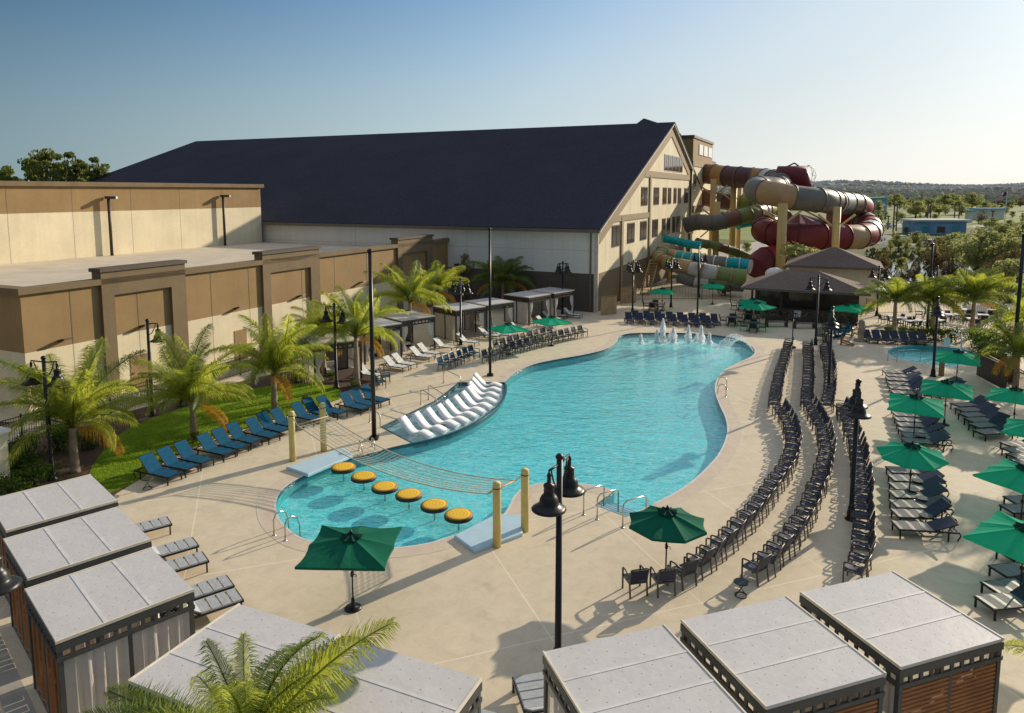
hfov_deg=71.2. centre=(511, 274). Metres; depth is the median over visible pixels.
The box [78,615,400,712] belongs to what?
palm tree
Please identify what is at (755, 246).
water slide
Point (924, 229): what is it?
window
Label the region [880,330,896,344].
sun lounger
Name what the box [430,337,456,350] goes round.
sun lounger
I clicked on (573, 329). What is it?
armchair
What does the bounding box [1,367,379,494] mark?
mulch bed
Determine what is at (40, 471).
shrub
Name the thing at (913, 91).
sky
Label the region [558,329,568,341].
armchair
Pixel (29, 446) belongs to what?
shrub
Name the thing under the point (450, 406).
pool chaise
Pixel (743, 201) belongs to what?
water slide
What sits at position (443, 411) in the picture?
pool chaise
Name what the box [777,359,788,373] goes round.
armchair
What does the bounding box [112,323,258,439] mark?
palm tree
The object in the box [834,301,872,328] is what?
umbrella
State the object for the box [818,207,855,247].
support column
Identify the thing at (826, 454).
armchair
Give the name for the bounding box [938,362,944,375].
waste bin
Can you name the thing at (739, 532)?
armchair
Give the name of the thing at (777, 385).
armchair
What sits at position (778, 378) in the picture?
armchair
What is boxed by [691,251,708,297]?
street lamp
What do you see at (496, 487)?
net post
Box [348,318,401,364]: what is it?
cabana
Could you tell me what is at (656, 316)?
sun lounger
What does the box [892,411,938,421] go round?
sun lounger
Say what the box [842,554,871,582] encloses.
armchair
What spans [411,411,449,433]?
pool chaise
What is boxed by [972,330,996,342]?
shrub
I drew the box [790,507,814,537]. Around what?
armchair
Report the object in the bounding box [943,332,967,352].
pool lift
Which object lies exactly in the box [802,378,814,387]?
armchair
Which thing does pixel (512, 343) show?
armchair
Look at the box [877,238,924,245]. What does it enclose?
road
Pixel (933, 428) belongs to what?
sun lounger
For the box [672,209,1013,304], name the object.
ground
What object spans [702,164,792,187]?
water slide
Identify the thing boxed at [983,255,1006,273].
shrub
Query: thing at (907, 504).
sun lounger
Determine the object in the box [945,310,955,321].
armchair
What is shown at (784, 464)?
armchair
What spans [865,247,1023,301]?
reeds
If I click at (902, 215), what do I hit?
tree
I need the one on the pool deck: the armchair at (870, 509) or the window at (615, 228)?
the armchair at (870, 509)
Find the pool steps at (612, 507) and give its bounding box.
[598,503,637,516]
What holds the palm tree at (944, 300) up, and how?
on the pool deck
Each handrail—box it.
[368,408,380,427]
[420,390,437,415]
[427,385,444,400]
[443,370,460,391]
[582,485,604,515]
[595,489,618,519]
[621,496,646,528]
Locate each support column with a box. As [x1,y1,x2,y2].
[666,271,672,282]
[699,179,727,240]
[701,202,731,255]
[720,187,743,256]
[735,188,741,257]
[764,203,801,269]
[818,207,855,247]
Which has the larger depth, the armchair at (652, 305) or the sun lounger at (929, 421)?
the armchair at (652, 305)
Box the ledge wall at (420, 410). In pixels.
[383,382,504,447]
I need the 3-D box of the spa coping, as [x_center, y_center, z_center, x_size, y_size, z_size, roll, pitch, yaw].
[29.994,5.654,51.117,7.604,0.001,5.783,-6,9,-43]
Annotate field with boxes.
[723,204,1023,227]
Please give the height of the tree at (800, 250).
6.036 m
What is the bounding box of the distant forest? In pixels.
[717,179,1023,204]
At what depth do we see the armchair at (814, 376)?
41.87 m
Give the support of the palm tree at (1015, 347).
on the pool deck
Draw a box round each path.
[0,636,35,712]
[6,307,432,442]
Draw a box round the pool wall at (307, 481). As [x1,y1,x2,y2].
[276,335,753,510]
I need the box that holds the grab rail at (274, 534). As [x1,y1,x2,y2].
[272,511,288,535]
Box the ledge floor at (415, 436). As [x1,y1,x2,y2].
[387,386,504,441]
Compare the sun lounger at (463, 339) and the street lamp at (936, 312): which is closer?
the street lamp at (936, 312)
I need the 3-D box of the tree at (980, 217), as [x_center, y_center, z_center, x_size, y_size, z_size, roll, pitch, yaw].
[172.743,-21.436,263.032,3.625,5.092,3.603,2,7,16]
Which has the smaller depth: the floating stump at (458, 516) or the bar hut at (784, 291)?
the floating stump at (458, 516)
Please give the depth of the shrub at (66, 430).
33.08 m
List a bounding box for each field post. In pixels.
[892,204,896,232]
[895,204,899,230]
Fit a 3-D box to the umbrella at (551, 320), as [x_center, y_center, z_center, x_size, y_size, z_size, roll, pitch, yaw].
[2.989,4.152,53.694,2.240,2.400,2.240,-4,8,-30]
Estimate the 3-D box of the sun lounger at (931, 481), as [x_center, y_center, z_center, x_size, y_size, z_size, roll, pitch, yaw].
[15.500,8.064,27.287,1.979,0.702,0.710,0,7,4]
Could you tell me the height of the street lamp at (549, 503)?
5.400 m
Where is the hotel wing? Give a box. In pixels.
[638,118,715,163]
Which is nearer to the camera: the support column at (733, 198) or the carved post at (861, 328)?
the carved post at (861, 328)
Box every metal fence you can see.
[0,308,411,443]
[636,284,741,300]
[865,297,1006,314]
[997,341,1023,388]
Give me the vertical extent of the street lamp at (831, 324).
5.100 m
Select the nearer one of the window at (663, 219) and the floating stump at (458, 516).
the floating stump at (458, 516)
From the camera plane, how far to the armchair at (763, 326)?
58.92 m
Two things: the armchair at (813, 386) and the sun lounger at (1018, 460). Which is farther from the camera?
the armchair at (813, 386)
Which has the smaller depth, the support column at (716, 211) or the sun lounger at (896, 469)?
the sun lounger at (896, 469)
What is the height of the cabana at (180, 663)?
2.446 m
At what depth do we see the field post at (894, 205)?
203.07 m
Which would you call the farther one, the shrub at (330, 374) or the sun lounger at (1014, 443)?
the shrub at (330, 374)
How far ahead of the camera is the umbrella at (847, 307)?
58.81 m
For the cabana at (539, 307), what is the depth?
65.58 m
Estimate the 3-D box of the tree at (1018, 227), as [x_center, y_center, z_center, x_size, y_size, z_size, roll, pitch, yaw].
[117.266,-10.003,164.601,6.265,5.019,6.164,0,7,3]
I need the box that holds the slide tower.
[680,133,713,253]
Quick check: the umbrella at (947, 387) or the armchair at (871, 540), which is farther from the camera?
the umbrella at (947, 387)
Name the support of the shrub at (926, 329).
on the pool deck
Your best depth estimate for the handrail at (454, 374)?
42.59 m
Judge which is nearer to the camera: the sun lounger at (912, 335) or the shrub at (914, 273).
the sun lounger at (912, 335)
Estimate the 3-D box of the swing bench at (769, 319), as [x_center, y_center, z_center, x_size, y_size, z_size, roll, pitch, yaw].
[22.700,4.011,61.424,1.780,0.900,0.630,0,7,-2]
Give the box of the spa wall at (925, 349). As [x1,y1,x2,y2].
[889,346,970,354]
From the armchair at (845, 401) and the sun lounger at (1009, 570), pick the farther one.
the armchair at (845, 401)
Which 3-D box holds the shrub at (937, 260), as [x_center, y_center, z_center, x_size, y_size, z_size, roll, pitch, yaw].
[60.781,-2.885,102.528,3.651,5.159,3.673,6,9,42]
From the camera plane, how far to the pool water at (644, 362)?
38.13 m
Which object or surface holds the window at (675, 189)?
in the hotel hall
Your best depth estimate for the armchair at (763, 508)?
25.22 m
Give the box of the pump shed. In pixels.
[0,426,11,495]
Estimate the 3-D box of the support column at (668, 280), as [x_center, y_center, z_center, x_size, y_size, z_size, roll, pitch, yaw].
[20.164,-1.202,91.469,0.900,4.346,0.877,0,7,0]
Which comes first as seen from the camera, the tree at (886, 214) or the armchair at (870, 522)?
the armchair at (870, 522)
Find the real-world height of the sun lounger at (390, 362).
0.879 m
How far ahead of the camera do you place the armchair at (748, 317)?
62.53 m
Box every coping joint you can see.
[257,472,606,557]
[496,331,764,506]
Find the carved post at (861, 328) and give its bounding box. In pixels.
[854,320,867,341]
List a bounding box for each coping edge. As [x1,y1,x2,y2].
[274,475,612,547]
[505,332,755,503]
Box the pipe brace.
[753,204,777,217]
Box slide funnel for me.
[775,162,815,186]
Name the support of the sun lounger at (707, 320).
on the pool deck
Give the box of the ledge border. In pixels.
[381,382,506,442]
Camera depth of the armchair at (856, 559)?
21.74 m
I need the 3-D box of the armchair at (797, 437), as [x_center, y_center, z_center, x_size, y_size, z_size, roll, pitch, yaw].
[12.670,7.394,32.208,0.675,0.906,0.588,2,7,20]
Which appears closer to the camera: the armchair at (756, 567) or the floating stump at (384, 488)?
the armchair at (756, 567)
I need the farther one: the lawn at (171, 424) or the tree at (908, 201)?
the tree at (908, 201)
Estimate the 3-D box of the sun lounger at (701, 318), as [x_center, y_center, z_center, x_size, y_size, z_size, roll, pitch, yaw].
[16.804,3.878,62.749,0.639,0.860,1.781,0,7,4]
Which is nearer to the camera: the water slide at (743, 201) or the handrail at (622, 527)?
the handrail at (622, 527)
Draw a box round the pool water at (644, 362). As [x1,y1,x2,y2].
[278,333,754,545]
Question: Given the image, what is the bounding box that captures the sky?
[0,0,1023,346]
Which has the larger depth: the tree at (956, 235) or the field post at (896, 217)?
the field post at (896, 217)
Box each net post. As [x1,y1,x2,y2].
[288,411,295,461]
[319,403,326,451]
[492,481,500,548]
[521,468,528,532]
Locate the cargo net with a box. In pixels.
[293,409,520,494]
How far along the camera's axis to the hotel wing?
145.88 m
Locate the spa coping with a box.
[884,345,977,367]
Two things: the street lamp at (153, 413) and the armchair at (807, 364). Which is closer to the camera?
the street lamp at (153, 413)
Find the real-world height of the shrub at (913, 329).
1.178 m
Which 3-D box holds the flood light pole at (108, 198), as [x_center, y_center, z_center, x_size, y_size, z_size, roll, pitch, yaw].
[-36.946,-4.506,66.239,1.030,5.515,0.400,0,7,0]
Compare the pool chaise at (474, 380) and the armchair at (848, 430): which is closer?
the armchair at (848, 430)
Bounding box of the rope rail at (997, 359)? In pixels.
[979,338,1023,374]
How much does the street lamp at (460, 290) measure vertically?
5.100 m
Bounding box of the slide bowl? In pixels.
[751,214,831,226]
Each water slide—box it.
[652,244,746,283]
[656,246,752,273]
[663,234,701,249]
[676,271,743,291]
[683,204,777,232]
[694,238,750,258]
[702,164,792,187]
[702,189,791,216]
[719,241,767,256]
[735,222,752,228]
[744,175,874,214]
[747,245,822,277]
[751,211,883,249]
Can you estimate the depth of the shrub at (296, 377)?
43.39 m
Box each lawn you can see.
[90,384,340,492]
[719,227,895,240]
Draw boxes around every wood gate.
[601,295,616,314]
[620,286,636,302]
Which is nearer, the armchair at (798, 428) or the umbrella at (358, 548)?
the umbrella at (358, 548)
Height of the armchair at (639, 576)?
0.906 m
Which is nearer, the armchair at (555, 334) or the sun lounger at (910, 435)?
the sun lounger at (910, 435)
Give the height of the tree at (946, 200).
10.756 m
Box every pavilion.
[869,197,889,219]
[900,219,971,233]
[963,210,976,222]
[967,208,1007,219]
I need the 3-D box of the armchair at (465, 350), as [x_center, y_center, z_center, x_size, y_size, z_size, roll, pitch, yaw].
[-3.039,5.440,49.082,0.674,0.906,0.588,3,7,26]
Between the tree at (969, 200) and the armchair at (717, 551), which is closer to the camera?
the armchair at (717, 551)
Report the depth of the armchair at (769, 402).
37.67 m
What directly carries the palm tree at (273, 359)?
on the lawn at (171, 424)
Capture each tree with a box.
[0,165,19,180]
[0,336,156,473]
[17,148,67,180]
[23,158,44,180]
[51,167,73,181]
[61,151,96,181]
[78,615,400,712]
[85,157,111,179]
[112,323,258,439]
[203,312,332,408]
[286,296,351,375]
[306,285,408,385]
[363,261,451,342]
[408,260,468,306]
[454,253,474,297]
[469,256,536,307]
[779,240,819,269]
[854,277,931,329]
[874,200,884,220]
[883,210,888,220]
[886,241,894,254]
[887,193,905,206]
[889,234,912,248]
[895,199,904,208]
[897,212,905,221]
[899,274,970,334]
[901,240,910,257]
[903,200,926,217]
[905,198,912,207]
[908,231,930,243]
[912,197,941,216]
[914,239,923,257]
[924,267,1016,337]
[931,213,938,218]
[932,202,950,215]
[934,193,954,205]
[934,232,967,263]
[944,227,1014,276]
[950,193,961,205]
[950,200,971,214]
[953,205,967,214]
[954,239,989,269]
[958,192,984,207]
[965,315,1023,387]
[972,292,1023,338]
[973,236,1021,268]
[976,201,998,207]
[976,210,987,221]
[977,217,1000,226]
[983,222,1023,243]
[986,274,1023,334]
[992,258,1023,297]
[1002,638,1023,660]
[1004,201,1013,207]
[1005,219,1019,226]
[1009,221,1023,235]
[1017,198,1023,206]
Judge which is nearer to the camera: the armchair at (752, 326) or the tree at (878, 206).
the armchair at (752, 326)
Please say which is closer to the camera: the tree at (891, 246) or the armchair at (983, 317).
the armchair at (983, 317)
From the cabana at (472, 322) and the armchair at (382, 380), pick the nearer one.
the armchair at (382, 380)
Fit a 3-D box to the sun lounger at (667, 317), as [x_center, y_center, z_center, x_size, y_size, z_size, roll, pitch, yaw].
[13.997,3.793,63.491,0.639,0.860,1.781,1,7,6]
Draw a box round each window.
[611,224,619,247]
[627,222,634,243]
[640,220,646,240]
[641,187,647,205]
[652,219,657,237]
[653,187,658,204]
[662,187,666,203]
[662,218,665,234]
[664,154,667,170]
[667,217,669,233]
[668,154,671,171]
[668,187,671,203]
[672,155,675,171]
[672,217,675,232]
[673,188,676,203]
[675,156,678,172]
[676,216,679,231]
[678,188,680,202]
[679,157,682,172]
[684,188,688,202]
[693,174,696,190]
[922,227,929,232]
[937,227,944,232]
[952,227,960,232]
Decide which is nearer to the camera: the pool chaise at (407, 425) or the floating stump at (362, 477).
the floating stump at (362, 477)
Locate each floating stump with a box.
[331,462,355,480]
[351,471,376,489]
[371,481,397,500]
[395,488,422,508]
[420,498,448,519]
[444,508,472,530]
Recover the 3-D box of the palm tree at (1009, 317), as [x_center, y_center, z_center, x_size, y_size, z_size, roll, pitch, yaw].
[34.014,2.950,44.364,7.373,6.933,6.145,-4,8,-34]
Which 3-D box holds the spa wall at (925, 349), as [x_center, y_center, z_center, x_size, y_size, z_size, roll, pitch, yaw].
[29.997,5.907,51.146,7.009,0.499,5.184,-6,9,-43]
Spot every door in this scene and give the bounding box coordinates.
[130,353,151,388]
[234,329,246,359]
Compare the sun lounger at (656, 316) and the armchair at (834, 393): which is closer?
the armchair at (834, 393)
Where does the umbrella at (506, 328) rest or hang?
on the pool deck
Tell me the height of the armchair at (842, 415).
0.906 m
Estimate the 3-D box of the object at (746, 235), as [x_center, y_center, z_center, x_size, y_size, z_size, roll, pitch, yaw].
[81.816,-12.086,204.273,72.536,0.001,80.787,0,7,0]
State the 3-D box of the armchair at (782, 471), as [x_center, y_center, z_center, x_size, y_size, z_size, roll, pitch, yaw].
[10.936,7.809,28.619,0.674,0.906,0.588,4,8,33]
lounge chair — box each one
[324,361,337,375]
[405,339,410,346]
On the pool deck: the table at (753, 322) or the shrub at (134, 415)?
the table at (753, 322)
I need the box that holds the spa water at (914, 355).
[890,347,972,366]
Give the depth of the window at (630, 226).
78.65 m
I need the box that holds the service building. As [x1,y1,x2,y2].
[0,234,448,415]
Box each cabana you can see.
[0,474,118,604]
[3,506,151,662]
[24,547,194,712]
[128,603,340,712]
[301,332,361,384]
[302,643,481,712]
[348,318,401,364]
[378,310,434,353]
[433,302,485,341]
[463,297,513,332]
[504,291,550,325]
[529,287,574,317]
[542,624,746,712]
[680,596,886,712]
[799,571,1004,712]
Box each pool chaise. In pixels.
[397,415,435,438]
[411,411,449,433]
[424,406,460,428]
[434,403,470,424]
[443,399,479,418]
[452,394,486,414]
[459,390,493,409]
[465,385,498,404]
[467,381,500,398]
[471,376,502,392]
[473,372,504,388]
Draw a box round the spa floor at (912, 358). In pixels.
[891,351,960,366]
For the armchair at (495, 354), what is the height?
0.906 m
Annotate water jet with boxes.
[631,334,649,345]
[648,318,670,344]
[649,330,662,344]
[659,327,688,346]
[678,325,698,345]
[688,325,715,345]
[703,333,719,346]
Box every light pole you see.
[104,196,117,255]
[220,195,230,245]
[367,248,378,439]
[487,227,492,376]
[696,244,699,314]
[925,243,934,330]
[1007,234,1023,381]
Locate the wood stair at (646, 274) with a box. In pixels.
[640,259,657,294]
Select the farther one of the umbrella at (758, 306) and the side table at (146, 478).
the umbrella at (758, 306)
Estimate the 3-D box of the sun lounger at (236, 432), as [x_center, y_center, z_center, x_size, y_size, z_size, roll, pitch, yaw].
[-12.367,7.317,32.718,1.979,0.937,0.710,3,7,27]
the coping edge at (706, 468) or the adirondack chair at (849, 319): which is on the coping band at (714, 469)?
the coping edge at (706, 468)
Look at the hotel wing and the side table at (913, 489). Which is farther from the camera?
the hotel wing
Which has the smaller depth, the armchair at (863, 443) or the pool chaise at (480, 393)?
the armchair at (863, 443)
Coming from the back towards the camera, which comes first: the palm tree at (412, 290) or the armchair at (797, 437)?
the palm tree at (412, 290)
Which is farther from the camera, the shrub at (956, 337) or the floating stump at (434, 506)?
the shrub at (956, 337)
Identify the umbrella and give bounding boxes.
[295,525,401,612]
[487,321,529,354]
[531,315,572,345]
[629,505,706,570]
[649,286,675,310]
[701,282,724,304]
[738,300,776,328]
[739,297,765,316]
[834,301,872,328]
[834,303,861,320]
[876,441,948,499]
[887,393,944,435]
[919,378,973,425]
[935,349,980,378]
[962,510,1023,585]
[972,458,1023,519]
[984,385,1023,418]
[1000,418,1023,437]
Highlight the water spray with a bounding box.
[703,333,754,358]
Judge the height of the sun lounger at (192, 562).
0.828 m
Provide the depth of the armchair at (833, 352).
47.94 m
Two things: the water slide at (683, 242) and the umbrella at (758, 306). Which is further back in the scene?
the water slide at (683, 242)
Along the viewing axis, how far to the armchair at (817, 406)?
36.53 m
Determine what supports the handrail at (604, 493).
on the pool deck
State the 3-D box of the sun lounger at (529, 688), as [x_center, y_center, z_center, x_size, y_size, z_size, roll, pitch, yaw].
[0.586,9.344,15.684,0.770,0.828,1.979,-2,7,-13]
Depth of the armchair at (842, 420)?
34.94 m
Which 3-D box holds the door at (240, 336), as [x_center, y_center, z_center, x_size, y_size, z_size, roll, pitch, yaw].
[-18.650,4.820,49.224,0.023,2.100,1.100,3,7,24]
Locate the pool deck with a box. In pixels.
[0,278,1023,712]
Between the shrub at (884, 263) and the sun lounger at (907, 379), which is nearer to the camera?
the sun lounger at (907, 379)
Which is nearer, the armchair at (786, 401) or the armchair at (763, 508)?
the armchair at (763, 508)
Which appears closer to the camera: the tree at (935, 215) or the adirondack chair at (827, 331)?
the adirondack chair at (827, 331)
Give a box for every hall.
[0,181,263,264]
[88,122,702,311]
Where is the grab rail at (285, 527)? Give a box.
[283,516,300,540]
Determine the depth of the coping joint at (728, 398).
36.54 m
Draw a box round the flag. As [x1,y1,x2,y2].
[995,192,1006,221]
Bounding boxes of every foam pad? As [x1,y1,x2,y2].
[286,448,352,476]
[454,514,522,553]
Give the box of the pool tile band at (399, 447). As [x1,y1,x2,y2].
[276,333,753,505]
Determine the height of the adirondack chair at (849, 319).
1.033 m
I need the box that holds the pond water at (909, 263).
[890,260,1023,292]
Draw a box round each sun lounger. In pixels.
[133,452,182,485]
[136,516,171,534]
[152,537,198,557]
[156,445,199,477]
[160,575,234,616]
[161,588,243,618]
[165,551,208,572]
[173,439,214,470]
[192,432,236,462]
[211,426,249,455]
[225,421,262,449]
[243,416,280,444]
[256,411,287,432]
[269,407,303,427]
[286,401,319,426]
[301,396,334,417]
[316,395,347,419]
[334,391,370,415]
[345,387,379,411]
[352,363,383,376]
[359,384,389,407]
[379,355,409,372]
[388,352,417,369]
[406,346,434,361]
[414,342,441,358]
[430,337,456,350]
[453,332,479,346]
[475,326,500,338]
[481,708,495,712]
[492,325,512,337]
[512,672,543,712]
[541,311,561,318]
[562,307,582,318]
[624,312,633,323]
[632,310,637,319]
[635,312,645,324]
[643,311,649,319]
[647,313,657,325]
[654,311,660,320]
[657,313,668,325]
[665,312,672,323]
[669,314,680,326]
[676,312,682,324]
[680,314,691,326]
[688,313,694,322]
[691,315,702,324]
[699,313,708,325]
[703,315,714,327]
[710,313,720,325]
[864,329,877,343]
[871,330,886,343]
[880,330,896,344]
[882,366,916,376]
[885,371,921,378]
[885,374,920,385]
[885,466,943,477]
[886,375,922,389]
[887,470,946,486]
[887,483,951,503]
[888,379,921,394]
[888,475,949,497]
[888,494,953,517]
[889,330,905,344]
[890,389,931,398]
[890,498,957,527]
[890,516,961,541]
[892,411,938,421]
[893,416,938,426]
[895,417,943,429]
[897,422,944,436]
[898,331,914,344]
[900,429,951,446]
[901,432,953,451]
[907,331,924,345]
[917,331,933,345]
[948,376,962,380]
[950,395,986,412]
[953,379,965,382]
[954,401,997,417]
[957,404,999,422]
[963,411,998,428]
[968,412,1010,434]
[972,420,1017,441]
[973,583,1023,620]
[980,572,1023,593]
[988,562,1023,577]
[995,552,1015,561]
[999,439,1023,447]
[999,504,1023,517]
[1000,446,1023,454]
[1002,495,1023,503]
[1005,452,1023,458]
[1009,458,1023,464]
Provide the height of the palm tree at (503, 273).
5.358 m
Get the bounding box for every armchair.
[375,375,385,387]
[378,368,389,380]
[437,356,449,371]
[443,353,455,367]
[449,351,461,366]
[456,349,467,363]
[462,347,473,361]
[467,344,479,358]
[481,349,493,363]
[488,347,499,361]
[492,339,503,351]
[495,344,506,359]
[499,337,507,351]
[501,342,512,356]
[506,335,516,346]
[509,340,520,354]
[513,334,523,347]
[516,339,527,352]
[520,332,530,343]
[523,337,534,349]
[527,330,537,341]
[531,335,541,348]
[533,329,543,340]
[537,334,548,346]
[540,327,549,334]
[544,332,554,344]
[546,326,556,337]
[552,331,562,342]
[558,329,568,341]
[564,328,574,340]
[571,326,580,338]
[577,325,587,336]
[622,565,649,598]
[649,303,655,310]
[649,564,677,597]
[669,556,699,590]
[686,546,714,580]
[699,537,725,569]
[710,528,737,560]
[721,519,746,550]
[728,317,734,327]
[730,510,755,540]
[739,319,747,329]
[739,502,763,531]
[741,552,771,586]
[744,314,750,321]
[747,494,769,522]
[749,323,756,332]
[753,487,776,514]
[757,543,784,577]
[759,321,767,330]
[759,479,781,506]
[764,472,785,496]
[766,534,793,566]
[768,394,782,408]
[769,387,782,400]
[769,390,782,404]
[769,465,790,490]
[770,383,783,400]
[771,376,784,389]
[771,379,783,391]
[772,373,784,382]
[772,399,788,417]
[773,370,785,379]
[774,367,786,379]
[774,403,791,422]
[775,459,795,484]
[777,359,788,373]
[777,525,803,556]
[778,408,794,427]
[778,452,797,474]
[780,351,790,365]
[781,413,797,431]
[782,417,799,434]
[782,446,799,470]
[783,423,800,440]
[784,440,801,463]
[784,515,808,546]
[785,429,801,442]
[785,435,802,457]
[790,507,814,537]
[796,498,819,527]
[800,389,813,398]
[800,392,814,407]
[800,490,821,518]
[801,381,814,391]
[801,385,814,395]
[802,360,814,372]
[802,369,814,377]
[802,372,814,380]
[802,375,815,384]
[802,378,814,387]
[803,355,814,363]
[803,363,815,371]
[803,366,814,374]
[803,396,817,411]
[804,481,824,509]
[805,400,821,416]
[806,475,828,501]
[807,405,824,420]
[810,409,827,425]
[811,467,830,493]
[812,414,829,434]
[813,460,831,486]
[815,454,833,478]
[816,420,832,439]
[816,425,833,445]
[816,448,835,472]
[817,430,834,451]
[818,443,836,461]
[819,436,836,450]
[821,391,835,406]
[821,395,834,413]
[822,349,833,357]
[822,351,834,363]
[822,357,834,368]
[823,365,836,377]
[823,380,836,390]
[823,384,836,394]
[823,387,836,397]
[824,368,836,376]
[824,371,837,380]
[833,396,848,412]
[836,404,848,419]
[837,408,851,422]
[839,413,853,425]
[842,418,853,432]
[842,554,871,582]
[843,420,860,439]
[843,425,862,445]
[847,431,864,451]
[848,436,866,453]
[849,442,868,461]
[849,543,875,576]
[850,448,869,466]
[850,456,870,478]
[850,500,874,526]
[850,530,876,563]
[851,521,875,540]
[853,511,875,538]
[854,492,873,510]
[855,469,872,494]
[855,476,874,493]
[855,484,873,501]
[856,462,872,477]
[877,313,887,322]
[907,316,917,326]
[911,320,922,328]
[938,317,946,326]
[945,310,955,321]
[980,315,988,324]
[988,309,995,318]
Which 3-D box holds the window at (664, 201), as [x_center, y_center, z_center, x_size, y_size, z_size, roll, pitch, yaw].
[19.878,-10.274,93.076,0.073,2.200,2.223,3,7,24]
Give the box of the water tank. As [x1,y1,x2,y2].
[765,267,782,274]
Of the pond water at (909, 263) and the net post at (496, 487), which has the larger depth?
the pond water at (909, 263)
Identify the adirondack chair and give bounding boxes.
[817,327,826,337]
[821,322,835,335]
[821,334,832,345]
[833,329,844,338]
[836,319,849,331]
[838,323,853,335]
[840,333,854,345]
[847,317,857,328]
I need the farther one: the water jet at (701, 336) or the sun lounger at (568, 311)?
the sun lounger at (568, 311)
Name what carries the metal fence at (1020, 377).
on the pool deck
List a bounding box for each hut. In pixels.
[741,270,870,325]
[785,247,884,310]
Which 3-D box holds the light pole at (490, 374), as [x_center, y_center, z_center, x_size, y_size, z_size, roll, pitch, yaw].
[-1.376,1.709,44.535,0.400,9.360,0.400,0,7,0]
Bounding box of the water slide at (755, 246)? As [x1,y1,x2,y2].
[719,241,767,256]
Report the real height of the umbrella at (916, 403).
2.398 m
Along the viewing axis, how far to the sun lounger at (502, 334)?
56.60 m
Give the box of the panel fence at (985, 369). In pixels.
[976,354,1006,387]
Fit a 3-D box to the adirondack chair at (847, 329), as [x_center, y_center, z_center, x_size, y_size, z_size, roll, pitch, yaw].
[26.858,4.422,57.549,0.983,1.033,0.800,-2,7,-20]
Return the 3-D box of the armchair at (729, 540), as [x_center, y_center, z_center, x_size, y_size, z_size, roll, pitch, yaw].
[6.754,8.486,22.777,0.674,0.906,0.588,6,9,42]
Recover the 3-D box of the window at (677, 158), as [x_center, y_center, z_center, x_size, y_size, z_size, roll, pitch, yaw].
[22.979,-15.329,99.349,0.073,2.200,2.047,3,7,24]
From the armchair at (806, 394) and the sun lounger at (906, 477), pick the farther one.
the armchair at (806, 394)
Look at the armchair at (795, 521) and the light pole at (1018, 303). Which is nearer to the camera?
the armchair at (795, 521)
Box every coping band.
[258,472,612,556]
[497,331,763,506]
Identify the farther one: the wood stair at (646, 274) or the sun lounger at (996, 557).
the wood stair at (646, 274)
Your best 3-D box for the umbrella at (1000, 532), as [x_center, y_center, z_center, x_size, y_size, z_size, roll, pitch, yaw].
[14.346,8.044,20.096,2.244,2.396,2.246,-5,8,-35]
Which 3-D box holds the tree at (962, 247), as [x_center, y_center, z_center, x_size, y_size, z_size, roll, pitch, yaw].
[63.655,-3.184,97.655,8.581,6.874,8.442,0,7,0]
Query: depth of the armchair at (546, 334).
54.19 m
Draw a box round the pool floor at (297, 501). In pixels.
[277,336,752,546]
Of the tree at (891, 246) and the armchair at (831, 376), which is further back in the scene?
the tree at (891, 246)
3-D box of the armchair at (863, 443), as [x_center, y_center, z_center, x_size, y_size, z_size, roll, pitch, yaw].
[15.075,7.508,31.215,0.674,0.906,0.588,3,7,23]
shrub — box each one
[0,469,39,495]
[7,438,41,471]
[8,430,45,462]
[9,450,32,480]
[12,458,62,490]
[40,427,76,454]
[51,421,80,441]
[76,430,99,450]
[90,421,113,442]
[126,412,140,422]
[176,398,188,406]
[190,431,198,443]
[291,374,300,382]
[323,372,334,380]
[348,380,358,388]
[741,242,751,251]
[875,249,890,268]
[879,324,894,333]
[894,257,908,270]
[895,325,909,336]
[907,263,921,279]
[908,325,925,337]
[916,326,932,340]
[921,237,949,272]
[926,325,944,340]
[937,327,953,341]
[938,253,959,276]
[941,326,964,343]
[953,268,977,283]
[959,326,982,345]
[967,333,988,353]
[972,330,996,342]
[977,344,998,358]
[978,337,996,357]
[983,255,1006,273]
[996,248,1023,281]
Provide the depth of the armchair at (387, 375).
43.28 m
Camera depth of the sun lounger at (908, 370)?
44.55 m
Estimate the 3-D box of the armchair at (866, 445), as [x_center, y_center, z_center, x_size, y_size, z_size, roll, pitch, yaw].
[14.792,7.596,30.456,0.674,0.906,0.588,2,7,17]
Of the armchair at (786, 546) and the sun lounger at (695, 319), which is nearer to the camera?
the armchair at (786, 546)
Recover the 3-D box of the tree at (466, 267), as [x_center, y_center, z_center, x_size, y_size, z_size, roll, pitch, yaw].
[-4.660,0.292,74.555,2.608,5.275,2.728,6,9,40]
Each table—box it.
[141,476,152,489]
[726,316,737,325]
[733,578,749,598]
[747,321,758,331]
[901,319,914,327]
[907,487,919,491]
[911,478,922,482]
[915,495,927,500]
[919,512,933,521]
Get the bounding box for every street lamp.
[0,554,22,595]
[20,355,68,480]
[145,319,164,416]
[319,303,347,387]
[448,278,472,344]
[531,453,585,649]
[553,261,571,313]
[624,260,641,312]
[663,257,680,306]
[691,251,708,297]
[804,275,832,344]
[824,306,839,387]
[843,379,871,521]
[868,265,889,315]
[926,266,946,287]
[929,296,944,376]
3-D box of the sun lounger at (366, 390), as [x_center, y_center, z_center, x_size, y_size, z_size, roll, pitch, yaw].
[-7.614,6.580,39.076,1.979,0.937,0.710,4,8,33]

